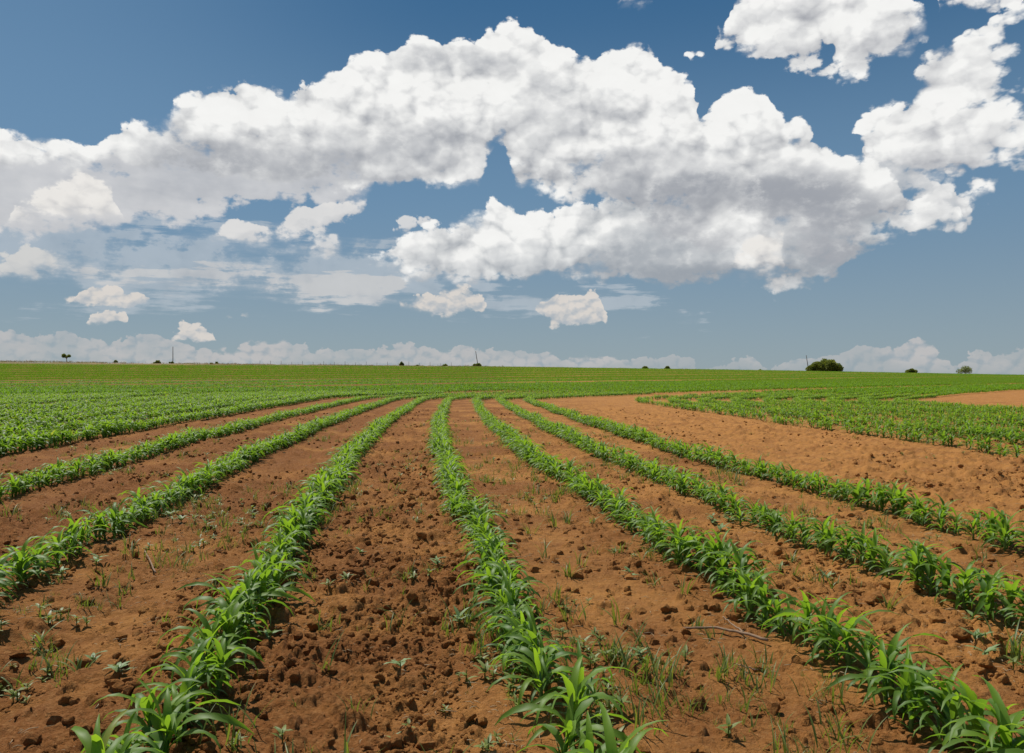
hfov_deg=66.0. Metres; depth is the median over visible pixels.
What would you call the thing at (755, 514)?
maize plant
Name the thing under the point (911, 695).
maize plant
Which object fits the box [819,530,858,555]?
maize plant
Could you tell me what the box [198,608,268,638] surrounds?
maize plant
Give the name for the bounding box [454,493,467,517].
maize plant
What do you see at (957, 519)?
maize plant
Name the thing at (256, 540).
grass tuft
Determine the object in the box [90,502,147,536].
maize plant
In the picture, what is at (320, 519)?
maize plant
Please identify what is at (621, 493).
maize plant
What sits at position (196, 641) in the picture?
maize plant
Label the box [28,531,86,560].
maize plant
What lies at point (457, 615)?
broadleaf weed
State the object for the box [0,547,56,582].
maize plant
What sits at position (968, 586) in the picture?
maize plant
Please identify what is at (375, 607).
soil clod
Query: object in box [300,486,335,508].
maize plant
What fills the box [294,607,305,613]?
soil clod
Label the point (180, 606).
soil clod
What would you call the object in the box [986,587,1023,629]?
maize plant
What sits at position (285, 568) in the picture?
maize plant
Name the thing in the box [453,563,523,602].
maize plant
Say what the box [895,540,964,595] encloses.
maize plant
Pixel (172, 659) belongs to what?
soil clod
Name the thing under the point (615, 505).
maize plant
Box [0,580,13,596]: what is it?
maize plant
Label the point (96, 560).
broadleaf weed
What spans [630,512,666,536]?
maize plant
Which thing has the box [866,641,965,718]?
maize plant
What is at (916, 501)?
maize plant
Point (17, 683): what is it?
grass tuft
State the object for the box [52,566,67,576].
broadleaf weed
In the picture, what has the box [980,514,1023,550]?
maize plant
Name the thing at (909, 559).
maize plant
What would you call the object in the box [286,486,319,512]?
maize plant
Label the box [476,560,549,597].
maize plant
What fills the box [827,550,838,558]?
soil clod
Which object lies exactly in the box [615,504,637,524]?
maize plant
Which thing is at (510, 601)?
maize plant
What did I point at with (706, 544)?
maize plant
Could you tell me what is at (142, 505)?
maize plant
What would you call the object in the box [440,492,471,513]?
maize plant
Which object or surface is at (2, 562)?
maize plant
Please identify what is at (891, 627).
soil clod
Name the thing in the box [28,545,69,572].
maize plant
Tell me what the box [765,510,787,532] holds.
maize plant
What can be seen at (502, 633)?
maize plant
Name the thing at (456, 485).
maize plant
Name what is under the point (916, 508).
maize plant
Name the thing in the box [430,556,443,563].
broadleaf weed
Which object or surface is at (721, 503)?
maize plant
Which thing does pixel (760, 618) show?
broadleaf weed
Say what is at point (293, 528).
maize plant
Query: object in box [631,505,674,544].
maize plant
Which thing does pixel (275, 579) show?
maize plant
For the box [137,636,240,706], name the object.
maize plant
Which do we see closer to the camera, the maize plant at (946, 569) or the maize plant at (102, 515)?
the maize plant at (946, 569)
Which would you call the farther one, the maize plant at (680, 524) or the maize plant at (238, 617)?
the maize plant at (680, 524)
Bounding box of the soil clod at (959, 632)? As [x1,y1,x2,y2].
[951,626,971,638]
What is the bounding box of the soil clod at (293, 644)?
[290,641,304,649]
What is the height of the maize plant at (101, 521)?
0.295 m
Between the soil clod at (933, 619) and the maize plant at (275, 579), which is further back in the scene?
the maize plant at (275, 579)
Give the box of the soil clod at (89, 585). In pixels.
[86,582,94,588]
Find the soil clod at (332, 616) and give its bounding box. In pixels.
[325,614,335,618]
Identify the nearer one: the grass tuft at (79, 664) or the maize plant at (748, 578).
the grass tuft at (79, 664)
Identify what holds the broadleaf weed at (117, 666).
on the ground at (314, 700)
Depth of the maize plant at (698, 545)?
5.76 m
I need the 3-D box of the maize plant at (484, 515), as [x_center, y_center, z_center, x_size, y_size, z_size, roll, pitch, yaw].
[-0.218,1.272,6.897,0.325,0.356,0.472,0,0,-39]
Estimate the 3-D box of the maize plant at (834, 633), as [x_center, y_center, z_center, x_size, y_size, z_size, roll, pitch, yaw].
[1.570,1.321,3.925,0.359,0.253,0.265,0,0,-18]
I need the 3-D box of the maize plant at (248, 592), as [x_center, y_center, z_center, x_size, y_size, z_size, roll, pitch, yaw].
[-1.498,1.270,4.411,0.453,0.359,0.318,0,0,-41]
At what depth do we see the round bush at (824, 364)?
293.71 m
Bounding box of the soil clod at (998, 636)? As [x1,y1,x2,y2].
[993,634,1007,641]
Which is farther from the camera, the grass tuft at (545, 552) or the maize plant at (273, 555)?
the grass tuft at (545, 552)
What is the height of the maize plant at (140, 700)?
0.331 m
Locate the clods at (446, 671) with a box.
[0,459,1023,752]
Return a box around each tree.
[61,353,70,361]
[956,365,971,373]
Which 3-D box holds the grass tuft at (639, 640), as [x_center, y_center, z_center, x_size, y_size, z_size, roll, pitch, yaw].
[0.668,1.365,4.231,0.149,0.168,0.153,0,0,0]
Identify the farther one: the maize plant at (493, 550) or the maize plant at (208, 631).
the maize plant at (493, 550)
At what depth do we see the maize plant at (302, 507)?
7.35 m
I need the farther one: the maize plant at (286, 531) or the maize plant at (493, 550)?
the maize plant at (286, 531)
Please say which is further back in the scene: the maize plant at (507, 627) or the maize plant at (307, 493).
the maize plant at (307, 493)
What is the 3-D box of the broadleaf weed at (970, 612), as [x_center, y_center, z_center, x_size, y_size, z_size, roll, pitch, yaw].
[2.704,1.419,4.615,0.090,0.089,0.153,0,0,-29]
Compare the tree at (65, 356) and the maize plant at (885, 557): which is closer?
the maize plant at (885, 557)
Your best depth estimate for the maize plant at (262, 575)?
4.68 m
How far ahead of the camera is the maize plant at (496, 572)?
5.17 m
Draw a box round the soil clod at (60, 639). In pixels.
[54,636,65,645]
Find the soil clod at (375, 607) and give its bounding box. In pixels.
[370,602,384,613]
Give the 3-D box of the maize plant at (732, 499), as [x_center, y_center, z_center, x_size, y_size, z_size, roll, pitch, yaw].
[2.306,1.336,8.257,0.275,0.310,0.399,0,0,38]
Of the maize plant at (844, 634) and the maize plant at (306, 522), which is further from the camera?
the maize plant at (306, 522)
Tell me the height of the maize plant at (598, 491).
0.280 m
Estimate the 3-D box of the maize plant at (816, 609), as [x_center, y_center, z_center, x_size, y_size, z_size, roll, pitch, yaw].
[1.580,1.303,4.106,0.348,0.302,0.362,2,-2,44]
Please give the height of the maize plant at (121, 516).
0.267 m
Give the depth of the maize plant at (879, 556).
5.70 m
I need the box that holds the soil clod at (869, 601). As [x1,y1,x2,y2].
[864,598,876,603]
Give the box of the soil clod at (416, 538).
[413,536,419,541]
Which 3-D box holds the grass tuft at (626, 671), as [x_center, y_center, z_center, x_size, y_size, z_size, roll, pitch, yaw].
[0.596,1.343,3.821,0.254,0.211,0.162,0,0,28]
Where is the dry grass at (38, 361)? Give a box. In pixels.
[0,360,502,366]
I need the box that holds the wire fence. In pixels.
[268,361,419,364]
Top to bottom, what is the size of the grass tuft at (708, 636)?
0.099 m
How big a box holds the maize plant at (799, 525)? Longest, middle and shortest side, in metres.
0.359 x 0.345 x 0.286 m
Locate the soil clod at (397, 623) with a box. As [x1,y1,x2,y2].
[394,619,402,626]
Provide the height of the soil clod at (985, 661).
0.075 m
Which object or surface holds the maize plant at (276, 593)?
on the ground at (314, 700)
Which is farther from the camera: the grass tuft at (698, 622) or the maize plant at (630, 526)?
the maize plant at (630, 526)
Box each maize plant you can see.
[0,536,58,590]
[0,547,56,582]
[0,548,58,584]
[0,551,25,596]
[0,564,16,586]
[0,566,21,605]
[0,572,16,601]
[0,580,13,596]
[5,531,72,574]
[6,540,63,577]
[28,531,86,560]
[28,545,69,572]
[32,527,93,569]
[33,524,92,556]
[47,512,96,550]
[49,518,91,557]
[62,520,110,554]
[70,515,106,544]
[73,505,118,543]
[78,506,120,538]
[81,513,126,540]
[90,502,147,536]
[95,678,202,741]
[101,505,136,526]
[107,500,153,527]
[109,507,138,532]
[113,511,132,538]
[121,497,163,522]
[128,495,166,518]
[128,660,232,741]
[129,501,154,522]
[130,492,156,518]
[131,678,212,752]
[136,682,217,747]
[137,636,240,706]
[154,659,234,729]
[157,604,238,681]
[160,613,264,691]
[176,631,257,696]
[177,573,265,625]
[188,589,249,658]
[191,632,262,680]
[192,599,258,664]
[196,561,302,635]
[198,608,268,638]
[202,594,268,642]
[205,571,258,613]
[205,587,255,616]
[206,567,293,630]
[209,597,250,658]
[224,561,294,611]
[228,559,314,615]
[232,554,313,599]
[232,568,283,607]
[242,542,293,583]
[246,544,300,578]
[248,530,306,557]
[249,527,308,570]
[256,531,299,558]
[257,545,291,588]
[261,508,306,542]
[262,503,319,526]
[262,531,302,559]
[262,552,293,591]
[263,513,282,540]
[266,565,303,600]
[270,514,305,543]
[270,516,320,549]
[270,528,312,559]
[272,490,331,519]
[273,508,323,545]
[274,523,305,556]
[276,545,294,567]
[277,549,306,578]
[280,497,326,520]
[281,493,329,511]
[284,481,329,508]
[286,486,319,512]
[295,488,330,513]
[295,506,309,532]
[296,499,329,524]
[296,505,326,527]
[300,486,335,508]
[310,504,331,525]
[312,481,335,503]
[436,493,473,511]
[440,479,476,499]
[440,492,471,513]
[442,498,460,517]
[448,486,475,499]
[450,506,497,529]
[451,486,471,502]
[451,494,495,515]
[451,495,485,523]
[451,502,493,522]
[452,498,477,515]
[452,543,492,576]
[453,498,495,521]
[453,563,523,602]
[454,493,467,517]
[454,493,489,518]
[456,514,488,536]
[459,532,512,568]
[461,502,496,523]
[461,512,505,550]
[461,523,479,536]
[462,525,516,562]
[463,560,523,601]
[465,561,533,602]
[466,528,516,556]
[466,532,491,551]
[466,549,502,582]
[466,573,541,631]
[467,517,491,536]
[468,500,509,530]
[468,533,523,568]
[468,570,527,627]
[468,577,534,615]
[471,528,506,556]
[472,547,516,597]
[473,550,518,588]
[474,536,519,555]
[475,546,529,589]
[475,587,542,640]
[476,534,508,564]
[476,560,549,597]
[476,584,540,624]
[477,534,505,559]
[478,553,525,577]
[479,617,527,650]
[481,557,541,617]
[481,611,554,639]
[483,601,533,643]
[486,644,577,704]
[488,572,539,619]
[488,611,553,682]
[491,609,550,667]
[493,616,568,668]
[493,631,565,680]
[495,655,636,749]
[497,605,539,642]
[500,601,572,680]
[500,628,576,701]
[504,630,594,697]
[530,639,612,724]
[570,480,601,502]
[584,479,615,504]
[586,490,612,509]
[587,485,615,509]
[591,484,612,506]
[593,493,633,513]
[598,488,612,506]
[601,487,638,508]
[602,499,629,522]
[603,494,641,514]
[603,501,639,520]
[610,505,643,528]
[611,496,627,520]
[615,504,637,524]
[617,504,650,525]
[617,514,637,533]
[620,508,642,530]
[625,506,666,542]
[630,507,672,536]
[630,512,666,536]
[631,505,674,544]
[639,519,677,536]
[640,521,676,546]
[641,524,672,551]
[644,513,669,554]
[644,518,704,550]
[645,523,698,557]
[650,518,694,560]
[654,537,696,564]
[660,525,696,562]
[660,532,722,565]
[676,526,716,572]
[678,533,730,572]
[683,531,736,574]
[684,527,721,577]
[685,528,761,578]
[694,537,758,587]
[698,538,767,589]
[698,539,756,594]
[703,488,741,511]
[710,564,755,597]
[712,569,795,622]
[714,545,777,593]
[716,488,749,514]
[720,566,774,612]
[721,495,750,520]
[723,507,755,525]
[726,567,774,601]
[733,566,755,606]
[735,499,768,518]
[737,498,767,524]
[737,570,801,621]
[737,593,792,628]
[742,502,775,531]
[745,501,772,529]
[745,503,770,524]
[753,505,790,532]
[755,586,799,636]
[757,506,789,536]
[761,593,820,637]
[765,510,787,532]
[765,592,878,659]
[766,590,852,648]
[771,511,814,542]
[777,517,800,539]
[778,521,807,539]
[779,516,820,545]
[783,521,821,548]
[785,596,855,648]
[794,514,846,548]
[795,609,900,670]
[796,615,875,664]
[800,519,844,553]
[803,523,844,551]
[804,523,837,548]
[807,520,857,550]
[812,596,867,650]
[818,523,877,564]
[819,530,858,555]
[825,638,931,712]
[826,521,892,565]
[827,629,904,690]
[831,623,899,684]
[832,535,891,560]
[836,623,953,705]
[840,527,902,572]
[845,538,890,566]
[856,651,941,739]
[861,543,907,575]
[862,545,906,579]
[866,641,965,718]
[873,542,947,591]
[888,541,940,584]
[889,663,1016,739]
[890,532,941,583]
[892,490,934,523]
[892,538,941,578]
[893,506,915,521]
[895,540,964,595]
[896,660,955,731]
[897,659,999,752]
[900,500,938,525]
[901,503,935,524]
[908,670,1000,752]
[910,497,967,529]
[913,551,974,608]
[918,493,957,525]
[926,509,951,531]
[931,574,996,610]
[937,511,971,534]
[950,516,990,539]
[950,560,995,609]
[956,571,1023,619]
[957,568,1023,608]
[963,506,988,534]
[965,565,1023,611]
[967,509,1010,541]
[972,514,1009,544]
[972,573,1023,625]
[979,507,1023,548]
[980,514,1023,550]
[982,510,1023,546]
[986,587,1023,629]
[997,595,1023,619]
[1000,590,1023,625]
[1007,521,1023,548]
[1008,525,1023,549]
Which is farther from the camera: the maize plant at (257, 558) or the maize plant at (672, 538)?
the maize plant at (672, 538)
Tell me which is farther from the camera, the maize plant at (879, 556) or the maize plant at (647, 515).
the maize plant at (647, 515)
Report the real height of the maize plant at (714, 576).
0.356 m
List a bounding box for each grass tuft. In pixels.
[1,664,28,691]
[18,620,62,647]
[33,645,68,672]
[56,654,95,675]
[85,566,111,586]
[114,579,130,595]
[119,532,140,544]
[156,611,170,624]
[180,541,194,552]
[201,577,218,586]
[249,536,265,548]
[314,629,344,673]
[390,570,409,581]
[515,520,541,533]
[536,508,559,527]
[537,538,550,557]
[550,493,559,502]
[557,560,580,577]
[563,507,575,523]
[575,550,591,566]
[598,596,631,626]
[608,631,649,676]
[623,616,645,646]
[631,634,673,675]
[632,638,678,680]
[642,570,659,586]
[669,548,683,565]
[671,568,698,593]
[686,614,703,629]
[698,625,725,640]
[717,646,744,682]
[785,551,800,562]
[876,586,911,609]
[1010,616,1023,661]
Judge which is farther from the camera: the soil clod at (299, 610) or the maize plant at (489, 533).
the maize plant at (489, 533)
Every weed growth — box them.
[0,416,1023,752]
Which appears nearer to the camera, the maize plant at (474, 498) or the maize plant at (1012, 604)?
the maize plant at (1012, 604)
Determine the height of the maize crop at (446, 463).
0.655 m
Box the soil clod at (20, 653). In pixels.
[9,648,30,657]
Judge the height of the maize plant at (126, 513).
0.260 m
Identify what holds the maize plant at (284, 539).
on the ground at (314, 700)
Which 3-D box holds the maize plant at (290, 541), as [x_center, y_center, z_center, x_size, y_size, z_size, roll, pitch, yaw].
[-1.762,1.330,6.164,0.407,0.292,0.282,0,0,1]
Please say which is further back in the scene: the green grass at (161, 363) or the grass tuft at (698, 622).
the green grass at (161, 363)
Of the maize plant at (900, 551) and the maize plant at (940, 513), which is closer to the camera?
the maize plant at (900, 551)
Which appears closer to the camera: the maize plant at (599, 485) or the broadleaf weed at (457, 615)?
the broadleaf weed at (457, 615)
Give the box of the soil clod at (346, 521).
[342,519,349,524]
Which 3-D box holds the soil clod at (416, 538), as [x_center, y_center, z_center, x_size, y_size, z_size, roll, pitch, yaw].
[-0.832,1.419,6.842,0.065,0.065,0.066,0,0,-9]
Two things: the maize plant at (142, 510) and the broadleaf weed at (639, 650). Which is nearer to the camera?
the broadleaf weed at (639, 650)
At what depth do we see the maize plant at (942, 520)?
7.31 m
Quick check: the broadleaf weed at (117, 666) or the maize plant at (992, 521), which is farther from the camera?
the maize plant at (992, 521)
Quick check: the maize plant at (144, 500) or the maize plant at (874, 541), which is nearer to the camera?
the maize plant at (874, 541)
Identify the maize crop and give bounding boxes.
[0,363,1023,384]
[0,378,1023,395]
[0,389,1023,429]
[0,411,1023,752]
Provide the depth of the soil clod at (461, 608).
4.75 m
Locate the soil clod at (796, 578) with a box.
[791,575,800,580]
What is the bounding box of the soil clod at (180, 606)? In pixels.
[178,602,192,611]
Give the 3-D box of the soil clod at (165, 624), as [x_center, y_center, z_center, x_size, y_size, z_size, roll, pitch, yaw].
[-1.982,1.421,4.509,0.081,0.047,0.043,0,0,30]
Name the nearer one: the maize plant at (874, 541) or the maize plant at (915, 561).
the maize plant at (915, 561)
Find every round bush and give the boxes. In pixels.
[805,358,843,370]
[905,368,917,372]
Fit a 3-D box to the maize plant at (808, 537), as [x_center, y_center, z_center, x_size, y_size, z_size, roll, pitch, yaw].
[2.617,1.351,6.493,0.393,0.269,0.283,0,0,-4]
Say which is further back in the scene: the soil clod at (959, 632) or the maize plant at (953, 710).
the soil clod at (959, 632)
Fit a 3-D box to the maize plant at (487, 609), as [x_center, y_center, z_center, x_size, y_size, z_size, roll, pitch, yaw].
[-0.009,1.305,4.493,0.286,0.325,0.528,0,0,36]
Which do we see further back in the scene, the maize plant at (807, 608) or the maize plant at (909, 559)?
the maize plant at (909, 559)
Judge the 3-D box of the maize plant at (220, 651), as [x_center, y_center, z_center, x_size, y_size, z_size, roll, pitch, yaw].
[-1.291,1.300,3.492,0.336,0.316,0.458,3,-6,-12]
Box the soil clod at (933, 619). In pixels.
[928,615,945,623]
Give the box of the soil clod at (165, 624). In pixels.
[161,621,170,627]
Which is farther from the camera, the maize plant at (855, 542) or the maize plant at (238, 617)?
the maize plant at (855, 542)
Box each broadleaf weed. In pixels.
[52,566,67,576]
[85,650,106,662]
[91,557,101,566]
[102,661,129,671]
[174,515,188,521]
[262,629,280,640]
[384,658,410,667]
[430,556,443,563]
[449,605,468,624]
[492,643,512,652]
[630,647,647,658]
[712,522,730,530]
[751,613,765,625]
[820,570,833,581]
[958,626,991,640]
[962,610,988,621]
[966,644,999,654]
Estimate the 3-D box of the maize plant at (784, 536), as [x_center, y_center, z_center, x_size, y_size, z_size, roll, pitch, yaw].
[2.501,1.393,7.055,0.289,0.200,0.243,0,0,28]
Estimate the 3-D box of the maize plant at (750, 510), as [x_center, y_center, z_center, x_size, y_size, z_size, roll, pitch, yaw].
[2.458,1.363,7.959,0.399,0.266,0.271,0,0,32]
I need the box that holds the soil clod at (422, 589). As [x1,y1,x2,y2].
[417,586,426,592]
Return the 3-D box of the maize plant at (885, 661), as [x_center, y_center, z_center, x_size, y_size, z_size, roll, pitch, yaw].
[1.627,1.313,3.424,0.415,0.316,0.290,0,0,-18]
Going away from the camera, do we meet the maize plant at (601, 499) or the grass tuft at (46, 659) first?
the grass tuft at (46, 659)
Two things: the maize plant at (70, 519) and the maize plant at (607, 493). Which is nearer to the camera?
the maize plant at (70, 519)
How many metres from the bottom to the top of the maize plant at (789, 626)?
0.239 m
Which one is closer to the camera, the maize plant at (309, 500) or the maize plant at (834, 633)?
the maize plant at (834, 633)
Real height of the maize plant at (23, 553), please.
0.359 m
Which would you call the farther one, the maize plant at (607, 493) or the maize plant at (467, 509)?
the maize plant at (607, 493)
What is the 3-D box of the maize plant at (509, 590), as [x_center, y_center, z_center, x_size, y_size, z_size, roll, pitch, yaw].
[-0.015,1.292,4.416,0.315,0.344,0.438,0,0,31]
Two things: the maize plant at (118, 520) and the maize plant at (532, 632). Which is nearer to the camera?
the maize plant at (532, 632)
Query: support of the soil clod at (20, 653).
on the ground at (314, 700)
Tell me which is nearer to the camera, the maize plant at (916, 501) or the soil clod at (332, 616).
the soil clod at (332, 616)
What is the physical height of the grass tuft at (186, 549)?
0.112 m
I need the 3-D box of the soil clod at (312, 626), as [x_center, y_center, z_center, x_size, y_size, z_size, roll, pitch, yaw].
[-1.125,1.432,4.507,0.084,0.067,0.067,0,0,21]
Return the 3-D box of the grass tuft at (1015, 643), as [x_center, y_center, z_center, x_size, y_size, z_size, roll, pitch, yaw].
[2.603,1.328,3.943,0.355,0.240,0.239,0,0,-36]
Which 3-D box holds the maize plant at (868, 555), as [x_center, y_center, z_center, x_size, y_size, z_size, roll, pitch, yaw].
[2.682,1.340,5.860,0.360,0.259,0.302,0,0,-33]
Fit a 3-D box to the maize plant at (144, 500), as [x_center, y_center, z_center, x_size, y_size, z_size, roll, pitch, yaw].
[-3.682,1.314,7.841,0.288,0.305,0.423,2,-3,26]
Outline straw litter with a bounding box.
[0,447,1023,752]
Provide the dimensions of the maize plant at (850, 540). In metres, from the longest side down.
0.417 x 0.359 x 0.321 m
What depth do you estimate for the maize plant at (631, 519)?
7.24 m
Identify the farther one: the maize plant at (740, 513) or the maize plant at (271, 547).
the maize plant at (740, 513)
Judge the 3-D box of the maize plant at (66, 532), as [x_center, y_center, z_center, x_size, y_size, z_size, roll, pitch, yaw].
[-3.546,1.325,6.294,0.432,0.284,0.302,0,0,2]
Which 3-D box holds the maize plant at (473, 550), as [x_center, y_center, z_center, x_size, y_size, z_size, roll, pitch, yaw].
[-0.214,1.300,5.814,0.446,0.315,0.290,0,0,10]
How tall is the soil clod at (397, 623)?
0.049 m
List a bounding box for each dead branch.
[144,550,155,572]
[683,616,768,641]
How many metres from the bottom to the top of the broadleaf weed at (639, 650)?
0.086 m
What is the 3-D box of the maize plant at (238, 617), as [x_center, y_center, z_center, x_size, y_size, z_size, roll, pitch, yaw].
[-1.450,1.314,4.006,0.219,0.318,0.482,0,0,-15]
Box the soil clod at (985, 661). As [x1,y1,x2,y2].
[976,654,993,667]
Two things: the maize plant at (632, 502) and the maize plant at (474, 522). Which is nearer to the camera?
the maize plant at (474, 522)
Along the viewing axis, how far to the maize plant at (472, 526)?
6.63 m
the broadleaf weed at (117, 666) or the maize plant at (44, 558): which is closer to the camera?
the broadleaf weed at (117, 666)
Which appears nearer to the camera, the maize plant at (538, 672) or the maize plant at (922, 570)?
the maize plant at (538, 672)
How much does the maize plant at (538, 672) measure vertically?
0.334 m
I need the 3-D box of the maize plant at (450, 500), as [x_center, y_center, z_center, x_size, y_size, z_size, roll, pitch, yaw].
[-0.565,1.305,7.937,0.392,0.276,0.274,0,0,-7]
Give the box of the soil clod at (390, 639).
[382,635,395,644]
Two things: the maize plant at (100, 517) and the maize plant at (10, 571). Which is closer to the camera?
the maize plant at (10, 571)
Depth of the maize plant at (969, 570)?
4.94 m
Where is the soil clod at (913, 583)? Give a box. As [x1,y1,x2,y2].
[905,580,920,589]
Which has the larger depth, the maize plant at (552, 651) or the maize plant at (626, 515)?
the maize plant at (626, 515)
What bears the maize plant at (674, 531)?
on the ground at (314, 700)
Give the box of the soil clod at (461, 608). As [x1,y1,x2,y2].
[458,603,470,615]
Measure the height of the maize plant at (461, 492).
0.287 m
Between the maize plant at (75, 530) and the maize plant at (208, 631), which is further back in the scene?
the maize plant at (75, 530)
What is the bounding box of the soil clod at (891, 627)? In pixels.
[880,624,895,631]
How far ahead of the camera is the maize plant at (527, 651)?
3.45 m
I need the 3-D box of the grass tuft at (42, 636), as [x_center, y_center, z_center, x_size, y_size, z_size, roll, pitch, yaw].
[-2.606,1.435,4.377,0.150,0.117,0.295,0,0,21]
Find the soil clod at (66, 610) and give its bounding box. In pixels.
[57,606,70,613]
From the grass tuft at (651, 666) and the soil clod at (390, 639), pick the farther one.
the soil clod at (390, 639)
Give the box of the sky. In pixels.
[0,0,1023,374]
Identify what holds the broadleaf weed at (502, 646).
on the ground at (314, 700)
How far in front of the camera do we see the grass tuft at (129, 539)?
6.57 m
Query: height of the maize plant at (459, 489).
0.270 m
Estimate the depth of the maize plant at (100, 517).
6.82 m
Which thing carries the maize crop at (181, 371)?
on the ground at (314, 700)
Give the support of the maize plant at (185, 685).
on the ground at (314, 700)
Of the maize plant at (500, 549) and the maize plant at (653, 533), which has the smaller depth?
the maize plant at (500, 549)
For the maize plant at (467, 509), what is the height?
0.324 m
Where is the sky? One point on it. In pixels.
(675, 184)
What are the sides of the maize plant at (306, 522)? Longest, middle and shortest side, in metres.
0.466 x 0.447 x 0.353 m
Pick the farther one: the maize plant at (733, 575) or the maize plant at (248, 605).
the maize plant at (733, 575)
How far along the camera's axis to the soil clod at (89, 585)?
5.42 m
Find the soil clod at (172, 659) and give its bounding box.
[159,656,177,666]
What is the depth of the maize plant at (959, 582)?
4.85 m
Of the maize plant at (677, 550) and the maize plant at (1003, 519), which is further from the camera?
the maize plant at (1003, 519)
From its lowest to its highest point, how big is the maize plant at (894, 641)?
0.356 m
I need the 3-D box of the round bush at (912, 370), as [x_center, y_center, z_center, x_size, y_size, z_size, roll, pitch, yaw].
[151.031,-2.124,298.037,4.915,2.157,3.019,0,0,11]
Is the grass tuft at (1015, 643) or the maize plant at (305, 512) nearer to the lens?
the grass tuft at (1015, 643)
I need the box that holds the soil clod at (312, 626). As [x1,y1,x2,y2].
[307,621,323,630]
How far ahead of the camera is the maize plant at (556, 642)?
3.75 m
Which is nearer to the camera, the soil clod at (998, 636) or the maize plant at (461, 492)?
the soil clod at (998, 636)
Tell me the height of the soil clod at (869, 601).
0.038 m
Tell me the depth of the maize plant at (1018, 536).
6.40 m
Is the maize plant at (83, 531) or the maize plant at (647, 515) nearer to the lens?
the maize plant at (83, 531)
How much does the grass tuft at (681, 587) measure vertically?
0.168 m
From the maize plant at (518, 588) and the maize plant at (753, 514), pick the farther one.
the maize plant at (753, 514)
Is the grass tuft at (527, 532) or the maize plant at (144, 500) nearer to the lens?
the grass tuft at (527, 532)
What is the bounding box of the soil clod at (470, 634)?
[466,631,479,637]
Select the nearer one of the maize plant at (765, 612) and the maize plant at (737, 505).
the maize plant at (765, 612)
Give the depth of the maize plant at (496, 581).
4.84 m
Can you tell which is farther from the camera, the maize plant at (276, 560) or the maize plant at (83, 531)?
the maize plant at (83, 531)
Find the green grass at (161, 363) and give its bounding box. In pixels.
[1,360,474,366]
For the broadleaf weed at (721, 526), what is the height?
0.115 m
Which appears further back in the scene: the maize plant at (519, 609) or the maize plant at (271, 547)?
the maize plant at (271, 547)
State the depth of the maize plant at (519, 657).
3.64 m
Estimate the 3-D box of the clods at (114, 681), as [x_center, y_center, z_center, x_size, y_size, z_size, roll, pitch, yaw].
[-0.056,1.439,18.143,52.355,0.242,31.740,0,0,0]
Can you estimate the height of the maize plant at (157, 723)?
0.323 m
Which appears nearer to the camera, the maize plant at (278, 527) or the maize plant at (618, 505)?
the maize plant at (278, 527)
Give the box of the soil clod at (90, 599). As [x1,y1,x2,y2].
[79,597,94,605]
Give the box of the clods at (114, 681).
[0,409,1023,752]
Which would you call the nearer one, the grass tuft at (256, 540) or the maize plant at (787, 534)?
the grass tuft at (256, 540)
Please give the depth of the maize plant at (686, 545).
5.83 m
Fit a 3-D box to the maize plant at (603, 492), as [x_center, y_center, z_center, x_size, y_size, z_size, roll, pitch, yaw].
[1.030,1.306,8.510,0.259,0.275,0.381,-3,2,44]
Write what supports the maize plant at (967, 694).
on the ground at (314, 700)
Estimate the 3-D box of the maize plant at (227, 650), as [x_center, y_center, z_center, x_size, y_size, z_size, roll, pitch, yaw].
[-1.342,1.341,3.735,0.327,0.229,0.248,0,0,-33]
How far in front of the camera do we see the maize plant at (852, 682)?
3.61 m
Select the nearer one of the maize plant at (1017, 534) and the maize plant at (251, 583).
the maize plant at (251, 583)
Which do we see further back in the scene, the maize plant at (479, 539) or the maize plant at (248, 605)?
the maize plant at (479, 539)
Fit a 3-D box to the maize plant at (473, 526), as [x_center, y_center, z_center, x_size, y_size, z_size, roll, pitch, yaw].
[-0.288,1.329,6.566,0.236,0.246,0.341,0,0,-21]
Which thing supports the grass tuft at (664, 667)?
on the ground at (314, 700)
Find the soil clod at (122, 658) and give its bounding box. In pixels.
[114,654,129,664]
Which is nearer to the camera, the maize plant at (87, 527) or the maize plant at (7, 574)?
the maize plant at (7, 574)
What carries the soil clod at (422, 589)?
on the ground at (314, 700)
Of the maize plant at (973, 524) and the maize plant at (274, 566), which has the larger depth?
the maize plant at (973, 524)
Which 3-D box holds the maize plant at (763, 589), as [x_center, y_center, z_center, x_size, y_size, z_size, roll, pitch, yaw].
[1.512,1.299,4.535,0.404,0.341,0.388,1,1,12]
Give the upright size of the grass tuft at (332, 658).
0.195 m
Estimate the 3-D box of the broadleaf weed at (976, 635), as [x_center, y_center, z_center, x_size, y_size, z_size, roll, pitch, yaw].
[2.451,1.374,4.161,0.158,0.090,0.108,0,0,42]
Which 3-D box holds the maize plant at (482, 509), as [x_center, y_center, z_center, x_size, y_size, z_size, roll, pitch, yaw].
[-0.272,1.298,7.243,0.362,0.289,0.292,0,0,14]
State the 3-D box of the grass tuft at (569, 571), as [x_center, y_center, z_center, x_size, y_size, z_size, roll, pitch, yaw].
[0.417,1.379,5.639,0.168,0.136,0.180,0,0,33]
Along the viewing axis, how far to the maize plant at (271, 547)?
5.74 m
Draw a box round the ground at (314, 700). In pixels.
[0,362,1023,752]
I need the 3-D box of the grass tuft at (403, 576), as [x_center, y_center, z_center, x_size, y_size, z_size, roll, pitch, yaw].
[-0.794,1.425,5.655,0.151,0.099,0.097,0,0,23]

